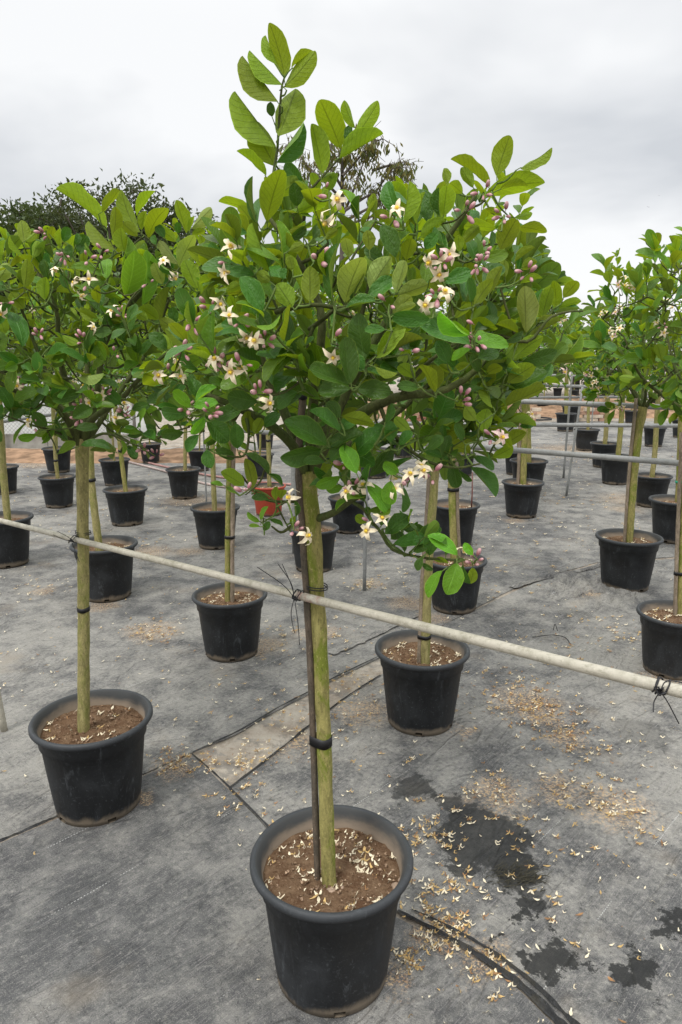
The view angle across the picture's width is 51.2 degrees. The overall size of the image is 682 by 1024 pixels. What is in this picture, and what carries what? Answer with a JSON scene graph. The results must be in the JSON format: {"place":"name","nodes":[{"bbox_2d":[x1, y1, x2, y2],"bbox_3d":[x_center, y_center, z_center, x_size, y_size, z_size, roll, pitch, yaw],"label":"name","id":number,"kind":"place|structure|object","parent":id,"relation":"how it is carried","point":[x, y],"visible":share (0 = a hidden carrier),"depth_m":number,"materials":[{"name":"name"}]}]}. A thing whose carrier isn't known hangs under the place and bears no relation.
{"place":"outdoors","nodes":[
{"label":"outdoors","id":0,"kind":"place"},
{"bbox_2d":[2,372,146,433],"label":"white wall","id":1,"kind":"structure","parent":0,"point":[143,428],"depth_m":14.90,"materials":[{"name":"concrete"}]},
{"bbox_2d":[0,362,674,1023],"bbox_3d":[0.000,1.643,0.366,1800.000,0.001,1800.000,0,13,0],"label":"ground","id":2,"kind":"structure","parent":0,"point":[276,736],"depth_m":3.28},
{"bbox_2d":[0,815,56,841],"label":"fabric fold","id":3,"kind":"object","parent":2,"relation":"on","point":[26,829],"visible":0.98,"depth_m":2.55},
{"bbox_2d":[0,198,83,371],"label":"tree","id":4,"kind":"object","parent":2,"relation":"on","point":[25,217],"visible":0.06,"depth_m":23.65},
{"bbox_2d":[2,348,137,447],"bbox_3d":[-6.150,-2.016,12.629,4.959,1.800,0.070,0,13,0],"label":"wire fence","id":5,"kind":"object","parent":2,"relation":"on","point":[134,422],"visible":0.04,"depth_m":12.71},
{"bbox_2d":[5,434,138,448],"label":"wall","id":6,"kind":"structure","parent":2,"relation":"on","point":[35,442],"depth_m":12.90,"materials":[{"name":"concrete"}]},
{"bbox_2d":[0,201,164,371],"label":"tree","id":7,"kind":"object","parent":2,"relation":"on","point":[67,224],"visible":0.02,"depth_m":26.01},
{"bbox_2d":[12,168,164,310],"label":"tree","id":8,"kind":"object","parent":2,"relation":"on","point":[132,191],"visible":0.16,"depth_m":24.20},
{"bbox_2d":[6,448,265,462],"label":"earth bank","id":9,"kind":"structure","parent":2,"relation":"on","point":[22,455],"depth_m":11.47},
{"bbox_2d":[138,442,161,462],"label":"plant pot","id":10,"kind":"object","parent":9,"relation":"on","point":[154,446],"visible":0.75,"depth_m":11.08,"materials":[{"name":"plastic"}]},
{"bbox_2d":[84,197,237,372],"bbox_3d":[-6.409,-7.942,26.897,6.480,7.376,5.737,0,13,0],"label":"tree","id":11,"kind":"object","parent":2,"relation":"on","point":[169,218],"visible":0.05,"depth_m":25.54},
{"bbox_2d":[0,755,551,1023],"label":"ground cover","id":12,"kind":"object","parent":2,"relation":"on","point":[150,908],"visible":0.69,"depth_m":2.08,"materials":[{"name":"fabric"}]},
{"bbox_2d":[28,689,152,826],"bbox_3d":[-0.923,0.928,2.675,0.438,0.362,0.432,-11,17,-40],"label":"plant pot","id":13,"kind":"object","parent":12,"relation":"on","point":[94,780],"visible":0.94,"depth_m":2.57,"materials":[{"name":"plastic"}]},
{"bbox_2d":[0,182,225,732],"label":"lemon tree","id":14,"kind":"object","parent":13,"relation":"in","point":[146,272],"visible":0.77,"depth_m":2.15,"materials":[{"name":"green plant"}]},
{"bbox_2d":[192,753,268,825],"bbox_3d":[-0.447,1.082,2.807,0.017,0.009,0.607,-10,16,-37],"label":"fabric fold","id":15,"kind":"object","parent":12,"relation":"on","point":[248,806],"visible":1,"depth_m":2.79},
{"bbox_2d":[250,804,413,1017],"bbox_3d":[-0.025,1.088,1.936,0.435,0.364,0.437,6,14,25],"label":"plant pot","id":16,"kind":"object","parent":12,"relation":"on","point":[331,959],"visible":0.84,"depth_m":1.83,"materials":[{"name":"plastic"}]},
{"bbox_2d":[295,399,319,880],"bbox_3d":[-0.079,0.371,1.747,0.053,1.312,0.028,4,13,16],"label":"stake","id":17,"kind":"object","parent":16,"relation":"in","point":[310,667],"visible":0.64,"depth_m":1.74,"materials":[{"name":"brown wood"}]},
{"bbox_2d":[0,518,681,698],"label":"support pipe","id":18,"kind":"object","parent":17,"relation":"attached to","point":[621,676],"visible":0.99,"depth_m":1.46,"materials":[{"name":"paint"}]},
{"bbox_2d":[257,564,327,644],"bbox_3d":[-0.107,0.211,1.684,0.167,0.196,0.064,-6,14,-26],"label":"wire tie","id":19,"kind":"object","parent":18,"relation":"attached to","point":[295,598],"visible":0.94,"depth_m":1.67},
{"bbox_2d":[651,676,681,723],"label":"wire tie","id":20,"kind":"object","parent":18,"relation":"attached to","point":[659,692],"visible":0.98,"depth_m":1.11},
{"bbox_2d":[131,23,582,887],"bbox_3d":[0.051,-0.004,1.766,1.013,2.016,1.017,0,13,0],"label":"lemon tree","id":21,"kind":"object","parent":16,"relation":"in","point":[477,327],"visible":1,"depth_m":1.44,"materials":[{"name":"green plant"}]},
{"bbox_2d":[309,732,331,749],"bbox_3d":[-0.051,0.573,1.781,0.058,0.029,0.042,0,13,0],"label":"tape band","id":22,"kind":"object","parent":21,"relation":"attached to","point":[320,744],"visible":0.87,"depth_m":1.77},
{"bbox_2d":[397,909,567,1023],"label":"fabric fold","id":23,"kind":"object","parent":12,"relation":"on","point":[542,1004],"visible":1,"depth_m":1.95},
{"bbox_2d":[0,421,676,838],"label":"ground cover","id":24,"kind":"object","parent":2,"relation":"on","point":[42,623],"visible":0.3,"depth_m":5.16,"materials":[{"name":"fabric"}]},
{"bbox_2d":[0,691,7,731],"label":"support post","id":25,"kind":"object","parent":24,"relation":"on","point":[3,726],"visible":1,"depth_m":3.21,"materials":[{"name":"paint"}]},
{"bbox_2d":[0,464,18,494],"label":"plant pot","id":26,"kind":"object","parent":24,"relation":"on","point":[12,469],"visible":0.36,"depth_m":8.68,"materials":[{"name":"plastic"}]},
{"bbox_2d":[0,510,33,568],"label":"plant pot","id":27,"kind":"object","parent":24,"relation":"on","point":[14,546],"visible":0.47,"depth_m":5.67,"materials":[{"name":"plastic"}]},
{"bbox_2d":[0,249,67,520],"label":"lemon tree","id":28,"kind":"object","parent":27,"relation":"in","point":[5,492],"visible":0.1,"depth_m":5.54,"materials":[{"name":"green plant"}]},
{"bbox_2d":[41,446,70,472],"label":"plant pot","id":29,"kind":"object","parent":24,"relation":"on","point":[64,462],"visible":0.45,"depth_m":10.18,"materials":[{"name":"plastic"}]},
{"bbox_2d":[37,473,75,507],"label":"plant pot","id":30,"kind":"object","parent":24,"relation":"on","point":[57,493],"visible":1,"depth_m":7.86,"materials":[{"name":"plastic"}]},
{"bbox_2d":[7,294,90,478],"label":"lemon tree","id":31,"kind":"object","parent":30,"relation":"in","point":[55,455],"visible":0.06,"depth_m":7.93,"materials":[{"name":"green plant"}]},
{"bbox_2d":[69,535,137,601],"bbox_3d":[-1.654,0.400,5.004,0.455,0.381,0.455,-5,13,-20],"label":"plant pot","id":32,"kind":"object","parent":24,"relation":"on","point":[110,575],"visible":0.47,"depth_m":4.88,"materials":[{"name":"plastic"}]},
{"bbox_2d":[2,237,165,550],"bbox_3d":[-1.737,-0.700,4.752,1.238,2.099,1.097,0,13,0],"label":"lemon tree","id":33,"kind":"object","parent":32,"relation":"in","point":[96,526],"visible":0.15,"depth_m":4.72,"materials":[{"name":"green plant"}]},
{"bbox_2d":[98,457,129,485],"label":"plant pot","id":34,"kind":"object","parent":24,"relation":"on","point":[111,470],"visible":0.86,"depth_m":9.16,"materials":[{"name":"plastic"}]},
{"bbox_2d":[64,304,146,460],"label":"lemon tree","id":35,"kind":"object","parent":34,"relation":"in","point":[110,412],"visible":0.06,"depth_m":9.11,"materials":[{"name":"green plant"}]},
{"bbox_2d":[102,484,147,525],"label":"plant pot","id":36,"kind":"object","parent":24,"relation":"on","point":[126,508],"visible":0.99,"depth_m":7.03,"materials":[{"name":"plastic"}]},
{"bbox_2d":[52,280,167,491],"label":"lemon tree","id":37,"kind":"object","parent":36,"relation":"in","point":[122,465],"visible":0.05,"depth_m":7.05,"materials":[{"name":"green plant"}]},
{"bbox_2d":[165,466,200,498],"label":"plant pot","id":38,"kind":"object","parent":24,"relation":"on","point":[183,484],"visible":0.98,"depth_m":8.34,"materials":[{"name":"plastic"}]},
{"bbox_2d":[162,311,187,470],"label":"lemon tree","id":39,"kind":"object","parent":38,"relation":"in","point":[184,454],"visible":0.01,"depth_m":8.48,"materials":[{"name":"green plant"}]},
{"bbox_2d":[188,448,208,470],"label":"plant pot","id":40,"kind":"object","parent":24,"relation":"on","point":[195,454],"visible":0.69,"depth_m":10.32,"materials":[{"name":"plastic"}]},
{"bbox_2d":[190,501,239,549],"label":"plant pot","id":41,"kind":"object","parent":24,"relation":"on","point":[210,527],"visible":0.76,"depth_m":6.18,"materials":[{"name":"plastic"}]},
{"bbox_2d":[150,289,274,510],"bbox_3d":[-1.092,-0.993,6.036,1.152,2.143,1.058,0,13,0],"label":"lemon tree","id":42,"kind":"object","parent":41,"relation":"in","point":[213,490],"depth_m":6.17,"materials":[{"name":"green plant"}]},
{"bbox_2d":[139,459,290,485],"bbox_3d":[-2.598,-0.774,11.114,0.671,0.032,6.190,-11,17,-41],"label":"garden hose","id":43,"kind":"object","parent":24,"relation":"on","point":[209,475],"visible":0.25,"depth_m":9.95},
{"bbox_2d":[129,461,318,495],"bbox_3d":[-2.434,-0.579,10.238,5.489,0.032,0.516,12,17,42],"label":"garden hose","id":44,"kind":"object","parent":24,"relation":"on","point":[162,470],"visible":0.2,"depth_m":10.32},
{"bbox_2d":[191,582,266,661],"bbox_3d":[-0.628,0.628,4.051,0.424,0.352,0.419,-8,15,-32],"label":"plant pot","id":45,"kind":"object","parent":24,"relation":"on","point":[230,631],"visible":0.84,"depth_m":3.93,"materials":[{"name":"plastic"}]},
{"bbox_2d":[112,218,342,601],"bbox_3d":[-0.569,-0.479,3.820,1.157,2.097,1.019,5,13,21],"label":"lemon tree","id":46,"kind":"object","parent":45,"relation":"in","point":[209,440],"visible":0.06,"depth_m":3.80,"materials":[{"name":"green plant"}]},
{"bbox_2d":[230,444,235,601],"bbox_3d":[-0.595,0.073,3.915,0.068,0.960,0.029,-10,16,-38],"label":"stake","id":47,"kind":"object","parent":45,"relation":"in","point":[232,533],"visible":0.55,"depth_m":3.91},
{"bbox_2d":[246,452,273,478],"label":"plant pot","id":48,"kind":"object","parent":24,"relation":"on","point":[259,469],"visible":0.38,"depth_m":9.70,"materials":[{"name":"plastic"}]},
{"bbox_2d":[256,434,273,448],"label":"plant pot","id":49,"kind":"object","parent":24,"relation":"on","point":[263,441],"visible":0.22,"depth_m":12.68,"materials":[{"name":"plastic"}]},
{"bbox_2d":[252,482,285,515],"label":"plant pot","id":50,"kind":"object","parent":24,"relation":"on","point":[260,505],"visible":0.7,"depth_m":7.47,"materials":[{"name":"plastic"}]},
{"bbox_2d":[253,329,295,486],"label":"lemon tree","id":51,"kind":"object","parent":50,"relation":"in","point":[268,454],"visible":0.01,"depth_m":7.57,"materials":[{"name":"green plant"}]},
{"bbox_2d":[193,656,377,751],"bbox_3d":[-0.211,0.920,3.533,0.029,0.012,1.303,10,16,39],"label":"fabric fold","id":52,"kind":"object","parent":24,"relation":"on","point":[276,708],"visible":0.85,"depth_m":3.39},
{"bbox_2d":[291,467,296,553],"bbox_3d":[-0.397,-0.433,5.956,0.046,1.610,0.046,0,13,0],"label":"support post","id":53,"kind":"object","parent":24,"relation":"on","point":[293,484],"visible":0.12,"depth_m":5.99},
{"bbox_2d":[288,521,338,571],"bbox_3d":[-0.218,0.279,5.649,0.407,0.338,0.409,-4,13,-17],"label":"plant pot","id":54,"kind":"object","parent":24,"relation":"on","point":[329,530],"visible":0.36,"depth_m":5.56,"materials":[{"name":"plastic"}]},
{"bbox_2d":[284,290,372,388],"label":"lemon tree","id":55,"kind":"object","parent":54,"relation":"in","point":[313,314],"visible":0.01,"depth_m":5.25,"materials":[{"name":"green plant"}]},
{"bbox_2d":[0,437,681,1023],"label":"fallen petals","id":56,"kind":"object","parent":24,"relation":"on","point":[450,881],"visible":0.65,"depth_m":2.65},
{"bbox_2d":[328,494,369,533],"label":"plant pot","id":57,"kind":"object","parent":24,"relation":"on","point":[344,520],"visible":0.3,"depth_m":6.73,"materials":[{"name":"plastic"}]},
{"bbox_2d":[363,480,367,590],"bbox_3d":[0.174,0.057,5.045,0.036,1.050,0.026,0,13,0],"label":"support post","id":58,"kind":"object","parent":24,"relation":"on","point":[364,559],"visible":0.4,"depth_m":5.09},
{"bbox_2d":[328,611,418,653],"bbox_3d":[0.240,0.731,4.373,0.074,0.008,0.888,11,17,40],"label":"fabric fold","id":59,"kind":"object","parent":24,"relation":"on","point":[363,639],"visible":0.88,"depth_m":4.28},
{"bbox_2d":[436,499,479,546],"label":"plant pot","id":60,"kind":"object","parent":24,"relation":"on","point":[467,517],"visible":0.62,"depth_m":6.25,"materials":[{"name":"plastic"}]},
{"bbox_2d":[432,551,486,613],"bbox_3d":[0.764,0.474,4.768,0.413,0.340,0.415,0,13,2],"label":"plant pot","id":61,"kind":"object","parent":24,"relation":"on","point":[463,599],"visible":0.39,"depth_m":4.66,"materials":[{"name":"plastic"}]},
{"bbox_2d":[368,261,543,561],"bbox_3d":[0.718,-0.674,4.659,1.190,2.141,1.081,0,13,0],"label":"lemon tree","id":62,"kind":"object","parent":61,"relation":"in","point":[452,514],"visible":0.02,"depth_m":4.76,"materials":[{"name":"green plant"}]},
{"bbox_2d":[455,438,460,557],"bbox_3d":[0.781,-0.063,4.758,0.080,0.863,0.031,7,15,30],"label":"stake","id":63,"kind":"object","parent":61,"relation":"in","point":[458,524],"visible":0.31,"depth_m":4.78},
{"bbox_2d":[458,452,475,475],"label":"plant pot","id":64,"kind":"object","parent":24,"relation":"on","point":[468,471],"visible":0.29,"depth_m":9.89,"materials":[{"name":"plastic"}]},
{"bbox_2d":[505,453,516,474],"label":"plant pot","id":65,"kind":"object","parent":24,"relation":"on","point":[509,466],"visible":0.33,"depth_m":10.02,"materials":[{"name":"plastic"}]},
{"bbox_2d":[501,478,544,517],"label":"plant pot","id":66,"kind":"object","parent":24,"relation":"on","point":[522,501],"visible":0.95,"depth_m":7.36,"materials":[{"name":"plastic"}]},
{"bbox_2d":[516,410,521,483],"bbox_3d":[1.877,-0.663,7.483,0.041,0.822,0.058,-5,13,-20],"label":"stake","id":67,"kind":"object","parent":66,"relation":"in","point":[518,465],"visible":0.41,"depth_m":7.50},
{"bbox_2d":[504,291,582,484],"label":"lemon tree","id":68,"kind":"object","parent":66,"relation":"in","point":[523,462],"visible":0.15,"depth_m":7.38,"materials":[{"name":"green plant"}]},
{"bbox_2d":[509,457,548,480],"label":"plant pot","id":69,"kind":"object","parent":24,"relation":"on","point":[536,467],"visible":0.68,"depth_m":8.65,"materials":[{"name":"plastic"}]},
{"bbox_2d":[526,308,582,462],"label":"lemon tree","id":70,"kind":"object","parent":69,"relation":"in","point":[579,327],"visible":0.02,"depth_m":8.77,"materials":[{"name":"green plant"}]},
{"bbox_2d":[555,412,576,431],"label":"plant pot","id":71,"kind":"object","parent":24,"relation":"on","point":[561,417],"visible":0.82,"depth_m":15.59,"materials":[{"name":"plastic"}]},
{"bbox_2d":[547,322,579,413],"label":"lemon tree","id":72,"kind":"object","parent":71,"relation":"in","point":[566,392],"visible":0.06,"depth_m":15.65,"materials":[{"name":"green plant"}]},
{"bbox_2d":[562,371,572,477],"bbox_3d":[3.087,-1.204,9.674,0.048,1.500,0.028,0,13,0],"label":"support post","id":73,"kind":"object","parent":24,"relation":"on","point":[568,417],"visible":0.69,"depth_m":9.68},
{"bbox_2d":[357,393,669,409],"bbox_3d":[1.117,-0.970,6.137,4.096,0.041,0.075,8,15,34],"label":"support pipe","id":74,"kind":"object","parent":73,"relation":"attached to","point":[565,403],"visible":0.28,"depth_m":5.64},
{"bbox_2d":[397,379,661,390],"bbox_3d":[2.648,-1.783,9.974,4.734,0.044,0.068,12,17,42],"label":"support pipe","id":75,"kind":"object","parent":73,"relation":"attached to","point":[561,385],"visible":0.1,"depth_m":9.59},
{"bbox_2d":[529,396,647,398],"bbox_3d":[3.048,-1.552,9.624,4.752,0.034,0.034,-1,13,-5],"label":"support pipe","id":76,"kind":"object","parent":73,"relation":"attached to","point":[556,397],"visible":0.27,"depth_m":9.61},
{"bbox_2d":[565,387,583,495],"bbox_3d":[2.768,-0.827,8.438,0.127,1.302,0.027,0,13,0],"label":"support post","id":77,"kind":"object","parent":24,"relation":"on","point":[573,447],"visible":0.84,"depth_m":8.43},
{"bbox_2d":[243,429,678,465],"bbox_3d":[0.762,-0.507,5.391,3.918,0.039,0.096,8,15,32],"label":"support pipe","id":78,"kind":"object","parent":77,"relation":"attached to","point":[658,461],"visible":0.44,"depth_m":4.83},
{"bbox_2d":[574,428,599,450],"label":"plant pot","id":79,"kind":"object","parent":24,"relation":"on","point":[584,437],"visible":0.94,"depth_m":12.48,"materials":[{"name":"plastic"}]},
{"bbox_2d":[570,315,620,429],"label":"lemon tree","id":80,"kind":"object","parent":79,"relation":"in","point":[588,408],"visible":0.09,"depth_m":12.44,"materials":[{"name":"green plant"}]},
{"bbox_2d":[590,441,616,467],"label":"plant pot","id":81,"kind":"object","parent":24,"relation":"on","point":[598,447],"visible":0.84,"depth_m":10.62,"materials":[{"name":"plastic"}]},
{"bbox_2d":[572,306,646,443],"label":"lemon tree","id":82,"kind":"object","parent":81,"relation":"in","point":[606,429],"visible":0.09,"depth_m":10.66,"materials":[{"name":"green plant"}]},
{"bbox_2d":[601,453,628,484],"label":"plant pot","id":83,"kind":"object","parent":24,"relation":"on","point":[614,472],"visible":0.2,"depth_m":9.25,"materials":[{"name":"plastic"}]},
{"bbox_2d":[584,296,671,454],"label":"lemon tree","id":84,"kind":"object","parent":83,"relation":"in","point":[620,432],"visible":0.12,"depth_m":9.33,"materials":[{"name":"green plant"}]},
{"bbox_2d":[636,472,672,507],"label":"plant pot","id":85,"kind":"object","parent":24,"relation":"on","point":[657,484],"visible":0.92,"depth_m":7.88,"materials":[{"name":"plastic"}]},
{"bbox_2d":[616,297,681,476],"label":"lemon tree","id":86,"kind":"object","parent":85,"relation":"in","point":[655,443],"visible":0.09,"depth_m":7.95,"materials":[{"name":"green plant"}]},
{"bbox_2d":[644,428,666,446],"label":"plant pot","id":87,"kind":"object","parent":24,"relation":"on","point":[648,436],"visible":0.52,"depth_m":13.03,"materials":[{"name":"plastic"}]},
{"bbox_2d":[648,494,680,543],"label":"plant pot","id":88,"kind":"object","parent":24,"relation":"on","point":[663,519],"visible":0.79,"depth_m":6.41,"materials":[{"name":"plastic"}]},
{"bbox_2d":[620,269,681,501],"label":"lemon tree","id":89,"kind":"object","parent":88,"relation":"in","point":[661,370],"visible":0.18,"depth_m":6.42,"materials":[{"name":"green plant"}]},
{"bbox_3d":[3.117,-0.580,7.445,0.023,1.250,0.023,0,13,0],"label":"support post","id":90,"kind":"object","parent":24,"relation":"on","visible":0},
{"bbox_2d":[373,421,677,427],"bbox_3d":[2.139,-0.914,7.449,3.806,0.042,0.069,1,13,5],"label":"support pipe","id":91,"kind":"object","parent":90,"relation":"attached to","point":[599,425],"visible":0.36,"depth_m":7.39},
{"bbox_2d":[276,121,423,348],"bbox_3d":[0.085,-4.828,15.329,3.147,6.316,2.259,0,13,0],"label":"tree","id":92,"kind":"object","parent":2,"relation":"on","point":[369,150],"visible":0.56,"depth_m":14.61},
{"bbox_2d":[229,559,681,1023],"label":"ground cover","id":93,"kind":"object","parent":2,"relation":"on","point":[556,966],"visible":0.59,"depth_m":2.75,"materials":[{"name":"fabric"}]},
{"bbox_2d":[230,675,379,786],"bbox_3d":[-0.123,0.972,3.299,0.029,0.010,1.194,8,15,32],"label":"fabric fold","id":94,"kind":"object","parent":93,"relation":"on","point":[296,735],"visible":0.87,"depth_m":3.15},
{"bbox_2d":[375,629,469,735],"bbox_3d":[0.370,0.792,3.288,0.432,0.363,0.438,-3,13,-13],"label":"plant pot","id":95,"kind":"object","parent":93,"relation":"on","point":[421,699],"visible":0.83,"depth_m":3.17,"materials":[{"name":"plastic"}]},
{"bbox_2d":[417,471,430,663],"bbox_3d":[0.363,0.236,3.101,0.062,0.972,0.024,-10,16,-38],"label":"stake","id":96,"kind":"object","parent":95,"relation":"in","point":[422,573],"visible":0.45,"depth_m":3.10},
{"bbox_2d":[314,170,597,663],"bbox_3d":[0.435,-0.293,3.021,1.198,2.077,1.205,0,13,0],"label":"lemon tree","id":97,"kind":"object","parent":95,"relation":"in","point":[567,353],"visible":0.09,"depth_m":2.83,"materials":[{"name":"green plant"}]},
{"bbox_2d":[412,909,579,1023],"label":"fabric fold","id":98,"kind":"object","parent":93,"relation":"on","point":[554,1002],"visible":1,"depth_m":1.95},
{"bbox_2d":[472,857,551,898],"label":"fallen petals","id":99,"kind":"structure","parent":93,"relation":"on","point":[526,878],"depth_m":2.33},
{"bbox_2d":[510,562,599,587],"bbox_3d":[1.761,0.466,5.540,1.233,0.026,0.108,-9,15,-34],"label":"fabric fold","id":100,"kind":"object","parent":93,"relation":"on","point":[546,576],"visible":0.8,"depth_m":5.43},
{"bbox_2d":[531,573,643,611],"bbox_3d":[1.787,0.537,5.126,0.759,0.081,0.878,0,13,0],"label":"crumpled cloth","id":101,"kind":"object","parent":93,"relation":"on","point":[574,589],"visible":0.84,"depth_m":5.02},
{"bbox_2d":[595,528,663,591],"bbox_3d":[2.091,0.356,5.201,0.459,0.381,0.465,-12,17,-43],"label":"plant pot","id":102,"kind":"object","parent":93,"relation":"on","point":[627,566],"visible":0.95,"depth_m":5.07,"materials":[{"name":"plastic"}]},
{"bbox_2d":[554,248,681,542],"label":"lemon tree","id":103,"kind":"object","parent":102,"relation":"in","point":[597,386],"visible":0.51,"depth_m":4.95,"materials":[{"name":"green plant"}]},
{"bbox_2d":[623,398,637,541],"bbox_3d":[2.056,-0.267,5.068,0.035,1.076,0.053,0,13,0],"label":"stake","id":104,"kind":"object","parent":102,"relation":"in","point":[629,467],"visible":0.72,"depth_m":5.05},
{"bbox_2d":[636,600,681,679],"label":"plant pot","id":105,"kind":"object","parent":93,"relation":"on","point":[662,648],"visible":0.94,"depth_m":3.74,"materials":[{"name":"plastic"}]},
{"bbox_2d":[581,226,681,614],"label":"lemon tree","id":106,"kind":"object","parent":105,"relation":"in","point":[632,280],"visible":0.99,"depth_m":3.46,"materials":[{"name":"green plant"}]},
{"bbox_2d":[673,432,681,615],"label":"stake","id":107,"kind":"object","parent":105,"relation":"in","point":[676,563],"visible":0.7,"depth_m":3.75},
{"bbox_2d":[542,316,611,394],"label":"tree","id":108,"kind":"object","parent":2,"relation":"on","point":[578,381],"visible":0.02,"depth_m":29.03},
{"bbox_2d":[579,408,604,420],"bbox_3d":[6.481,-2.480,18.093,0.876,0.332,0.162,0,13,0],"label":"brick stack","id":109,"kind":"object","parent":2,"relation":"on","point":[598,416],"visible":0.5,"depth_m":18.04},
{"bbox_2d":[0,0,681,351],"label":"sky","id":110,"kind":"structure","parent":0,"point":[146,87],"materials":[{"name":"white"}]},
{"bbox_2d":[361,447,385,478],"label":"plant pot","id":111,"kind":"object","parent":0,"point":[381,475],"visible":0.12,"depth_m":9.74,"materials":[{"name":"plastic"}]},
{"bbox_2d":[318,395,674,417],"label":"earth bank","id":112,"kind":"structure","parent":0,"point":[550,411],"depth_m":19.53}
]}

